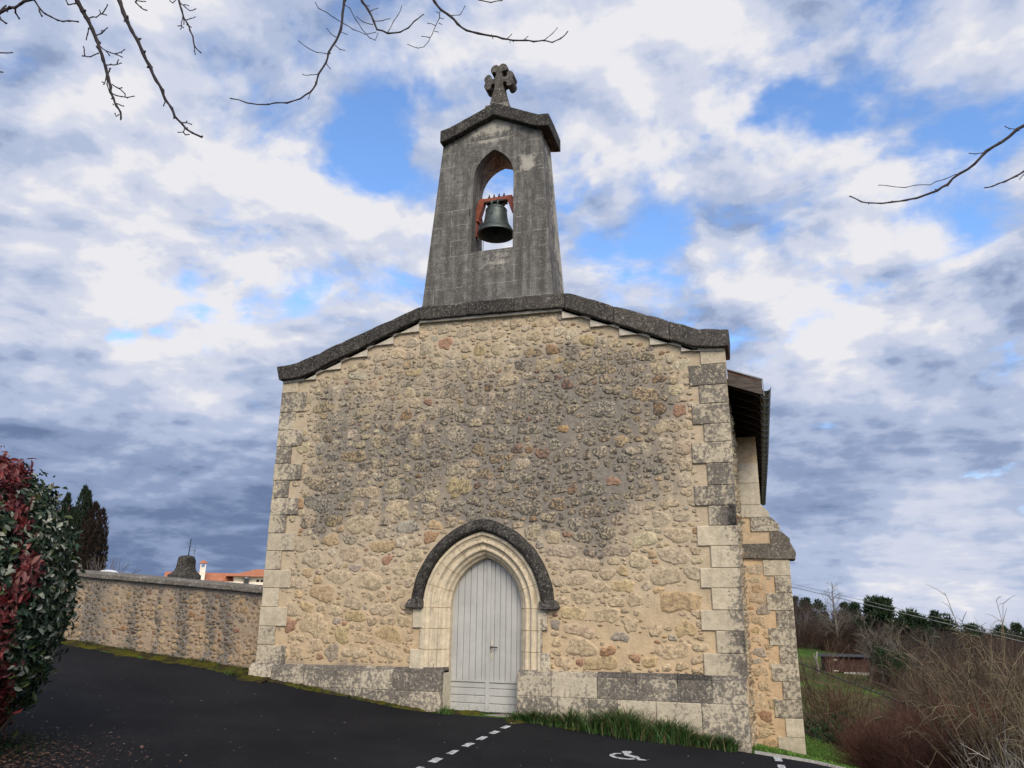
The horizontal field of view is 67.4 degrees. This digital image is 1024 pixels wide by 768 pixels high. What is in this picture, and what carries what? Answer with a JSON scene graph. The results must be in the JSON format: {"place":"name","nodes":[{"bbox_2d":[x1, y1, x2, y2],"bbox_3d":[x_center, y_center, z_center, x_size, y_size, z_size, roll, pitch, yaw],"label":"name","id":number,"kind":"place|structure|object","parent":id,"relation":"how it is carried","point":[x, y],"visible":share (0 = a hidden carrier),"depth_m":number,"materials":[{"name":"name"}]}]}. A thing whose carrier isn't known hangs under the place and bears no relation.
{"place":"outdoors","nodes":[
{"label":"outdoors","id":0,"kind":"place"},
{"bbox_2d":[0,645,831,767],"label":"car park","id":1,"kind":"structure","parent":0,"point":[266,724],"depth_m":9.62,"materials":[{"name":"asphalt"}]},
{"bbox_2d":[0,727,87,759],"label":"fallen leaves","id":2,"kind":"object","parent":1,"relation":"on","point":[5,741],"depth_m":7.36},
{"bbox_2d":[66,638,405,708],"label":"weeds","id":3,"kind":"object","parent":1,"relation":"on","point":[205,661],"visible":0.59,"depth_m":13.36,"materials":[{"name":"green plant"}]},
{"bbox_2d":[0,675,648,767],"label":"fallen leaves","id":4,"kind":"object","parent":1,"relation":"on","point":[61,754],"visible":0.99,"depth_m":7.18,"materials":[{"name":"brown plant"}]},
{"bbox_2d":[61,639,709,748],"bbox_3d":[-5.460,5.077,13.721,17.499,1.438,1.016,-6,-17,22],"label":"moss","id":5,"kind":"object","parent":1,"relation":"on","point":[117,652],"visible":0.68,"depth_m":13.49,"materials":[{"name":"plant"}]},
{"bbox_2d":[431,705,516,719],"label":"grass","id":6,"kind":"structure","parent":1,"relation":"on","point":[443,711],"depth_m":11.91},
{"bbox_2d":[505,703,747,752],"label":"long grass","id":7,"kind":"structure","parent":1,"relation":"on","point":[622,725],"depth_m":10.76,"materials":[{"name":"plant"}]},
{"bbox_2d":[755,751,844,767],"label":"kerb","id":8,"kind":"structure","parent":1,"relation":"on","point":[796,758],"depth_m":10.39,"materials":[{"name":"concrete"}]},
{"bbox_2d":[0,0,1023,632],"label":"sky","id":9,"kind":"structure","parent":0,"point":[157,281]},
{"bbox_2d":[61,631,1017,766],"bbox_3d":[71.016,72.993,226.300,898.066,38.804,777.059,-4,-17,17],"label":"ground","id":10,"kind":"structure","parent":0,"point":[804,656],"depth_m":54.65,"materials":[{"name":"plant"}]},
{"bbox_2d":[0,445,86,739],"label":"hedge","id":11,"kind":"object","parent":10,"relation":"on","point":[38,555],"visible":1,"depth_m":7.02,"materials":[{"name":"green plant"}]},
{"bbox_2d":[59,484,92,564],"bbox_3d":[-20.000,7.192,34.698,1.612,5.439,1.950,13,-20,-36],"label":"cypress tree","id":12,"kind":"object","parent":10,"relation":"on","point":[76,512],"visible":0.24,"depth_m":34.90,"materials":[{"name":"green plant"}]},
{"bbox_2d":[73,500,109,576],"bbox_3d":[-18.882,7.531,34.320,1.541,4.674,1.596,13,-20,-35],"label":"cypress tree","id":13,"kind":"object","parent":10,"relation":"on","point":[96,535],"visible":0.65,"depth_m":34.20,"materials":[{"name":"green plant"}]},
{"bbox_2d":[0,0,202,137],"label":"bare tree","id":14,"kind":"object","parent":10,"relation":"on","point":[3,9],"visible":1,"depth_m":4.86,"materials":[{"name":"brown plant"}]},
{"bbox_2d":[77,558,139,573],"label":"bare bush","id":15,"kind":"object","parent":10,"relation":"on","point":[94,561],"visible":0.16,"depth_m":20.85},
{"bbox_2d":[60,568,262,668],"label":"boundary wall","id":16,"kind":"structure","parent":10,"relation":"on","point":[211,621],"depth_m":14.63,"materials":[{"name":"stone"}]},
{"bbox_2d":[167,539,200,579],"bbox_3d":[-8.418,5.168,19.665,0.944,2.355,0.947,-4,-17,17],"label":"stone pedestal","id":17,"kind":"object","parent":10,"relation":"on","point":[185,566],"visible":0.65,"depth_m":19.64,"materials":[{"name":"stone"}]},
{"bbox_2d":[164,548,263,584],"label":"house","id":18,"kind":"structure","parent":10,"relation":"on","point":[255,576],"depth_m":78.42,"materials":[{"name":"ceramic"}]},
{"bbox_2d":[230,0,567,104],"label":"bare tree","id":19,"kind":"object","parent":10,"relation":"on","point":[388,32],"visible":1,"depth_m":6.46,"materials":[{"name":"brown plant"}]},
{"bbox_2d":[248,63,805,754],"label":"church","id":20,"kind":"structure","parent":10,"relation":"on","point":[512,479],"depth_m":12.85,"materials":[{"name":"stone"}]},
{"bbox_2d":[450,558,491,711],"bbox_3d":[-0.669,4.054,12.601,0.685,2.437,0.090,-4,-17,17],"label":"door leaf","id":21,"kind":"structure","parent":20,"relation":"in","point":[471,625],"depth_m":12.54,"materials":[{"name":"grey paint"}]},
{"bbox_2d":[469,193,512,242],"bbox_3d":[-0.307,-3.005,14.585,0.867,1.330,0.745,-4,-17,17],"label":"church bell","id":22,"kind":"object","parent":20,"relation":"hanging from","point":[495,227],"visible":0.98,"depth_m":14.64,"materials":[{"name":"grey metal"}]},
{"bbox_2d":[487,559,520,713],"bbox_3d":[-0.105,4.013,12.412,0.573,2.424,0.121,-4,-17,17],"label":"door leaf","id":23,"kind":"structure","parent":20,"relation":"in","point":[505,643],"depth_m":12.37,"materials":[{"name":"grey paint"}]},
{"bbox_2d":[793,596,805,621],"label":"pine tree","id":24,"kind":"object","parent":10,"relation":"on","point":[796,603],"visible":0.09,"depth_m":135.78,"materials":[{"name":"green plant"}]},
{"bbox_2d":[795,611,814,643],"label":"bare tree","id":25,"kind":"object","parent":10,"relation":"on","point":[804,621],"visible":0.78,"depth_m":86.90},
{"bbox_2d":[754,734,858,767],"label":"verge grass","id":26,"kind":"structure","parent":10,"relation":"on","point":[818,756],"depth_m":14.00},
{"bbox_2d":[799,597,818,617],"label":"pine tree","id":27,"kind":"object","parent":10,"relation":"on","point":[808,599],"visible":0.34,"depth_m":140.01,"materials":[{"name":"green plant"}]},
{"bbox_2d":[811,598,828,619],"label":"pine tree","id":28,"kind":"object","parent":10,"relation":"on","point":[816,602],"visible":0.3,"depth_m":135.71,"materials":[{"name":"green plant"}]},
{"bbox_2d":[810,582,861,648],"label":"bare tree","id":29,"kind":"object","parent":10,"relation":"on","point":[835,618],"visible":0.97,"depth_m":82.72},
{"bbox_2d":[838,601,849,617],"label":"pine tree","id":30,"kind":"object","parent":10,"relation":"on","point":[846,604],"visible":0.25,"depth_m":132.96,"materials":[{"name":"green plant"}]},
{"bbox_2d":[803,709,885,751],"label":"bare bush","id":31,"kind":"object","parent":10,"relation":"on","point":[827,736],"visible":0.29,"depth_m":18.46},
{"bbox_2d":[818,653,872,674],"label":"shed","id":32,"kind":"structure","parent":10,"relation":"on","point":[858,659],"depth_m":65.02,"materials":[{"name":"wood"}]},
{"bbox_2d":[833,658,844,671],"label":"door","id":33,"kind":"structure","parent":32,"relation":"in","point":[838,661],"depth_m":65.06,"materials":[{"name":"wood"}]},
{"bbox_2d":[797,631,908,740],"bbox_3d":[10.288,10.107,25.115,4.314,3.902,5.483,0,-16,3],"label":"bare bush","id":34,"kind":"object","parent":10,"relation":"on","point":[835,710],"visible":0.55,"depth_m":25.00,"materials":[{"name":"plant"}]},
{"bbox_2d":[848,602,862,624],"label":"pine tree","id":35,"kind":"object","parent":10,"relation":"on","point":[854,606],"visible":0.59,"depth_m":139.03,"materials":[{"name":"green plant"}]},
{"bbox_2d":[830,714,884,749],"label":"bare bush","id":36,"kind":"object","parent":10,"relation":"on","point":[856,728],"visible":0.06,"depth_m":17.72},
{"bbox_2d":[829,714,889,761],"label":"bare bush","id":37,"kind":"object","parent":10,"relation":"on","point":[853,738],"visible":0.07,"depth_m":15.47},
{"bbox_2d":[821,713,917,767],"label":"bare bush","id":38,"kind":"object","parent":10,"relation":"on","point":[855,752],"visible":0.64,"depth_m":13.69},
{"bbox_2d":[852,610,886,682],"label":"bare tree","id":39,"kind":"object","parent":10,"relation":"on","point":[871,623],"visible":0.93,"depth_m":59.90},
{"bbox_2d":[858,595,880,655],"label":"bare tree","id":40,"kind":"object","parent":10,"relation":"on","point":[871,608],"visible":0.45,"depth_m":80.77,"materials":[{"name":"green plant"}]},
{"bbox_2d":[851,664,891,681],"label":"bare bush","id":41,"kind":"object","parent":10,"relation":"on","point":[869,673],"visible":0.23,"depth_m":61.70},
{"bbox_2d":[857,667,891,681],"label":"bare bush","id":42,"kind":"object","parent":10,"relation":"on","point":[877,674],"visible":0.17,"depth_m":60.98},
{"bbox_2d":[853,594,898,636],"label":"pine tree","id":43,"kind":"object","parent":10,"relation":"on","point":[884,614],"visible":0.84,"depth_m":79.89,"materials":[{"name":"green plant"}]},
{"bbox_2d":[834,715,917,760],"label":"bare bush","id":44,"kind":"object","parent":10,"relation":"on","point":[863,740],"visible":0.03,"depth_m":15.52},
{"bbox_2d":[855,625,899,679],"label":"bare tree","id":45,"kind":"object","parent":10,"relation":"on","point":[881,655],"visible":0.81,"depth_m":58.75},
{"bbox_2d":[844,706,910,733],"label":"bare bush","id":46,"kind":"object","parent":10,"relation":"on","point":[884,719],"visible":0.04,"depth_m":17.93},
{"bbox_2d":[834,715,927,767],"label":"bare bush","id":47,"kind":"object","parent":10,"relation":"on","point":[878,765],"visible":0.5,"depth_m":13.54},
{"bbox_2d":[858,627,909,681],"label":"bare tree","id":48,"kind":"object","parent":10,"relation":"on","point":[889,667],"visible":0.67,"depth_m":57.47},
{"bbox_2d":[836,714,934,767],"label":"bare bush","id":49,"kind":"object","parent":10,"relation":"on","point":[882,747],"visible":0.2,"depth_m":13.57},
{"bbox_2d":[859,674,918,692],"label":"bare bush","id":50,"kind":"object","parent":10,"relation":"on","point":[886,678],"visible":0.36,"depth_m":56.70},
{"bbox_2d":[843,701,939,751],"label":"bare bush","id":51,"kind":"object","parent":10,"relation":"on","point":[885,721],"visible":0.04,"depth_m":15.89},
{"bbox_2d":[852,668,931,714],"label":"bare bush","id":52,"kind":"object","parent":10,"relation":"on","point":[890,696],"visible":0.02,"depth_m":30.70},
{"bbox_2d":[851,668,939,723],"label":"bare bush","id":53,"kind":"object","parent":10,"relation":"on","point":[896,699],"visible":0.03,"depth_m":26.55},
{"bbox_2d":[842,711,948,746],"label":"bare bush","id":54,"kind":"object","parent":10,"relation":"on","point":[901,729],"visible":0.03,"depth_m":14.51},
{"bbox_2d":[875,620,918,682],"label":"bare tree","id":55,"kind":"object","parent":10,"relation":"on","point":[897,655],"visible":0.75,"depth_m":56.10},
{"bbox_2d":[868,666,926,682],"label":"bare bush","id":56,"kind":"object","parent":10,"relation":"on","point":[886,676],"visible":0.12,"depth_m":60.31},
{"bbox_2d":[859,720,941,766],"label":"bare bush","id":57,"kind":"object","parent":10,"relation":"on","point":[898,747],"visible":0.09,"depth_m":13.38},
{"bbox_2d":[865,696,947,735],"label":"bare bush","id":58,"kind":"object","parent":10,"relation":"on","point":[896,713],"visible":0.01,"depth_m":17.79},
{"bbox_2d":[857,725,958,767],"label":"bare bush","id":59,"kind":"object","parent":10,"relation":"on","point":[903,753],"visible":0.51,"depth_m":12.55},
{"bbox_2d":[793,595,1023,671],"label":"woodland","id":60,"kind":"object","parent":10,"relation":"on","point":[806,607],"visible":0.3,"depth_m":75.03,"materials":[{"name":"plant"}]},
{"bbox_2d":[843,701,973,757],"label":"bare bush","id":61,"kind":"object","parent":10,"relation":"on","point":[897,718],"visible":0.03,"depth_m":15.35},
{"bbox_2d":[794,613,1023,715],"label":"undergrowth","id":62,"kind":"object","parent":10,"relation":"on","point":[828,638],"visible":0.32,"depth_m":81.49,"materials":[{"name":"plant"}]},
{"bbox_2d":[860,645,958,717],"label":"bare bush","id":63,"kind":"object","parent":10,"relation":"on","point":[907,684],"visible":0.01,"depth_m":27.44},
{"bbox_2d":[887,607,937,648],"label":"pine tree","id":64,"kind":"object","parent":10,"relation":"on","point":[907,618],"visible":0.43,"depth_m":76.78,"materials":[{"name":"green plant"}]},
{"bbox_2d":[859,644,967,725],"bbox_3d":[14.143,10.914,24.849,5.665,4.737,5.125,-6,-18,23],"label":"bare bush","id":65,"kind":"object","parent":10,"relation":"on","point":[909,691],"visible":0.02,"depth_m":25.68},
{"bbox_2d":[826,692,1000,757],"bbox_3d":[7.975,7.059,14.609,3.541,2.364,3.248,-11,-20,34],"label":"bare bush","id":66,"kind":"object","parent":10,"relation":"on","point":[904,721],"visible":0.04,"depth_m":14.83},
{"bbox_2d":[877,662,953,713],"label":"bare bush","id":67,"kind":"object","parent":10,"relation":"on","point":[910,690],"visible":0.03,"depth_m":28.05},
{"bbox_2d":[880,663,956,713],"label":"bare bush","id":68,"kind":"object","parent":10,"relation":"on","point":[914,682],"visible":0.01,"depth_m":30.75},
{"bbox_2d":[860,650,977,716],"bbox_3d":[14.250,11.168,25.291,5.223,4.570,5.167,5,-17,-14],"label":"bare bush","id":69,"kind":"object","parent":10,"relation":"on","point":[906,690],"visible":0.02,"depth_m":25.70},
{"bbox_2d":[904,627,936,674],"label":"bare tree","id":70,"kind":"object","parent":10,"relation":"on","point":[921,652],"visible":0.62,"depth_m":54.23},
{"bbox_2d":[845,699,995,738],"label":"bare bush","id":71,"kind":"object","parent":10,"relation":"on","point":[894,722],"visible":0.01,"depth_m":15.78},
{"bbox_2d":[871,695,970,732],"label":"bare bush","id":72,"kind":"object","parent":10,"relation":"on","point":[902,714],"visible":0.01,"depth_m":17.22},
{"bbox_2d":[907,614,942,648],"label":"pine tree","id":73,"kind":"object","parent":10,"relation":"on","point":[925,623],"visible":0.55,"depth_m":74.39,"materials":[{"name":"green plant"}]},
{"bbox_2d":[864,724,995,767],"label":"bare bush","id":74,"kind":"object","parent":10,"relation":"on","point":[911,755],"visible":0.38,"depth_m":12.21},
{"bbox_2d":[886,690,974,738],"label":"bare bush","id":75,"kind":"object","parent":10,"relation":"on","point":[925,709],"visible":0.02,"depth_m":16.73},
{"bbox_2d":[928,609,941,632],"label":"pine tree","id":76,"kind":"object","parent":10,"relation":"on","point":[934,613],"visible":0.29,"depth_m":109.75,"materials":[{"name":"green plant"}]},
{"bbox_2d":[879,711,991,765],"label":"bare bush","id":77,"kind":"object","parent":10,"relation":"on","point":[925,739],"visible":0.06,"depth_m":13.04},
{"bbox_2d":[849,124,1023,204],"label":"bare tree","id":78,"kind":"object","parent":10,"relation":"on","point":[1013,132],"visible":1,"depth_m":4.44,"materials":[{"name":"brown plant"}]},
{"bbox_2d":[882,645,993,714],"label":"bare bush","id":79,"kind":"object","parent":10,"relation":"on","point":[938,674],"depth_m":28.89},
{"bbox_2d":[882,700,994,744],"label":"bare bush","id":80,"kind":"object","parent":10,"relation":"on","point":[928,723],"visible":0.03,"depth_m":14.17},
{"bbox_2d":[875,680,1001,725],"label":"bare bush","id":81,"kind":"object","parent":10,"relation":"on","point":[943,704],"visible":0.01,"depth_m":17.60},
{"bbox_2d":[884,641,992,714],"bbox_3d":[17.243,12.309,29.041,5.665,5.273,5.125,4,-16,-11],"label":"bare bush","id":82,"kind":"object","parent":10,"relation":"on","point":[935,672],"depth_m":29.83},
{"bbox_2d":[858,586,1023,767],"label":"bramble","id":83,"kind":"object","parent":10,"relation":"on","point":[970,720],"visible":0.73,"depth_m":11.30,"materials":[{"name":"plant"}]},
{"bbox_2d":[862,632,1019,714],"bbox_3d":[12.684,9.098,20.792,5.664,4.711,5.125,4,-16,-11],"label":"bare bush","id":84,"kind":"object","parent":10,"relation":"on","point":[952,684],"visible":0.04,"depth_m":21.39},
{"bbox_2d":[859,619,1023,766],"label":"bramble","id":85,"kind":"object","parent":10,"relation":"on","point":[963,718],"visible":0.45,"depth_m":11.86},
{"bbox_2d":[883,696,1009,766],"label":"bare bush","id":86,"kind":"object","parent":10,"relation":"on","point":[934,724],"visible":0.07,"depth_m":13.34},
{"bbox_2d":[873,645,1020,719],"bbox_3d":[13.589,10.242,23.249,5.167,4.748,5.223,-7,-18,25],"label":"bare bush","id":87,"kind":"object","parent":10,"relation":"on","point":[942,682],"visible":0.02,"depth_m":23.65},
{"bbox_2d":[934,612,963,640],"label":"pine tree","id":88,"kind":"object","parent":10,"relation":"on","point":[947,626],"visible":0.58,"depth_m":107.20,"materials":[{"name":"green plant"}]},
{"bbox_2d":[880,708,1021,767],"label":"bare bush","id":89,"kind":"object","parent":10,"relation":"on","point":[933,751],"visible":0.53,"depth_m":11.77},
{"bbox_2d":[879,630,1023,720],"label":"bare bush","id":90,"kind":"object","parent":10,"relation":"on","point":[966,673],"visible":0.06,"depth_m":23.44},
{"bbox_2d":[883,709,1022,767],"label":"bare bush","id":91,"kind":"object","parent":10,"relation":"on","point":[942,742],"visible":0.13,"depth_m":12.20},
{"bbox_2d":[910,642,997,692],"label":"bare bush","id":92,"kind":"object","parent":10,"relation":"on","point":[949,665],"depth_m":28.98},
{"bbox_2d":[886,688,1022,757],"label":"bare bush","id":93,"kind":"object","parent":10,"relation":"on","point":[944,713],"visible":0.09,"depth_m":14.35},
{"bbox_2d":[896,632,1015,693],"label":"bare bush","id":94,"kind":"object","parent":10,"relation":"on","point":[963,666],"visible":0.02,"depth_m":25.15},
{"bbox_2d":[895,699,1019,744],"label":"bare bush","id":95,"kind":"object","parent":10,"relation":"on","point":[962,716],"visible":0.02,"depth_m":13.97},
{"bbox_2d":[898,596,1023,767],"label":"bramble","id":96,"kind":"object","parent":10,"relation":"on","point":[990,719],"visible":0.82,"depth_m":10.88,"materials":[{"name":"plant"}]},
{"bbox_2d":[901,696,1023,767],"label":"bare bush","id":97,"kind":"object","parent":10,"relation":"on","point":[974,764],"visible":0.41,"depth_m":11.63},
{"bbox_2d":[911,678,1021,731],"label":"bare bush","id":98,"kind":"object","parent":10,"relation":"on","point":[972,709],"visible":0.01,"depth_m":14.76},
{"bbox_2d":[915,682,1017,737],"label":"bare bush","id":99,"kind":"object","parent":10,"relation":"on","point":[970,714],"visible":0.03,"depth_m":14.53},
{"bbox_2d":[912,631,1023,767],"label":"bramble","id":100,"kind":"object","parent":10,"relation":"on","point":[1016,723],"visible":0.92,"depth_m":10.22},
{"bbox_2d":[913,618,1023,707],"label":"bare bush","id":101,"kind":"object","parent":10,"relation":"on","point":[985,676],"visible":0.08,"depth_m":22.16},
{"bbox_2d":[956,622,985,639],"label":"pine tree","id":102,"kind":"object","parent":10,"relation":"on","point":[973,628],"visible":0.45,"depth_m":135.59,"materials":[{"name":"green plant"}]},
{"bbox_2d":[919,719,1023,767],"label":"bare bush","id":103,"kind":"object","parent":10,"relation":"on","point":[1006,753],"visible":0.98,"depth_m":8.11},
{"bbox_2d":[922,703,1020,761],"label":"bare bush","id":104,"kind":"object","parent":10,"relation":"on","point":[979,725],"visible":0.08,"depth_m":12.43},
{"bbox_2d":[927,635,1020,694],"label":"bare bush","id":105,"kind":"object","parent":10,"relation":"on","point":[967,665],"visible":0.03,"depth_m":28.78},
{"bbox_2d":[934,719,1022,767],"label":"bare bush","id":106,"kind":"object","parent":10,"relation":"on","point":[977,744],"visible":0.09,"depth_m":11.96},
{"bbox_2d":[941,628,1023,701],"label":"bare bush","id":107,"kind":"object","parent":10,"relation":"on","point":[1002,666],"visible":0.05,"depth_m":22.85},
{"bbox_2d":[942,628,1023,698],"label":"bare bush","id":108,"kind":"object","parent":10,"relation":"on","point":[1001,654],"visible":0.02,"depth_m":24.83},
{"bbox_2d":[945,624,1023,695],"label":"bare bush","id":109,"kind":"object","parent":10,"relation":"on","point":[1006,654],"visible":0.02,"depth_m":24.70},
{"bbox_2d":[988,624,1020,642],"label":"pine tree","id":110,"kind":"object","parent":10,"relation":"on","point":[1000,628],"visible":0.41,"depth_m":154.19,"materials":[{"name":"green plant"}]},
{"bbox_2d":[996,619,1023,692],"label":"bare bush","id":111,"kind":"object","parent":10,"relation":"on","point":[1015,657],"visible":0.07,"depth_m":24.17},
{"bbox_2d":[1009,622,1023,641],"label":"pine tree","id":112,"kind":"object","parent":10,"relation":"on","point":[1017,625],"visible":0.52,"depth_m":161.08,"materials":[{"name":"green plant"}]},
{"bbox_2d":[798,662,947,720],"bbox_3d":[7.992,6.914,17.513,0.030,1.208,6.920,6,-17,-17],"label":"telephone cable","id":113,"kind":"object","parent":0,"point":[856,685],"visible":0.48,"depth_m":17.71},
{"bbox_2d":[791,583,1023,637],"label":"power line","id":114,"kind":"object","parent":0,"point":[915,612],"visible":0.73,"depth_m":23.24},
{"bbox_2d":[793,587,1023,641],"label":"power line","id":115,"kind":"object","parent":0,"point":[913,615],"visible":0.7,"depth_m":23.41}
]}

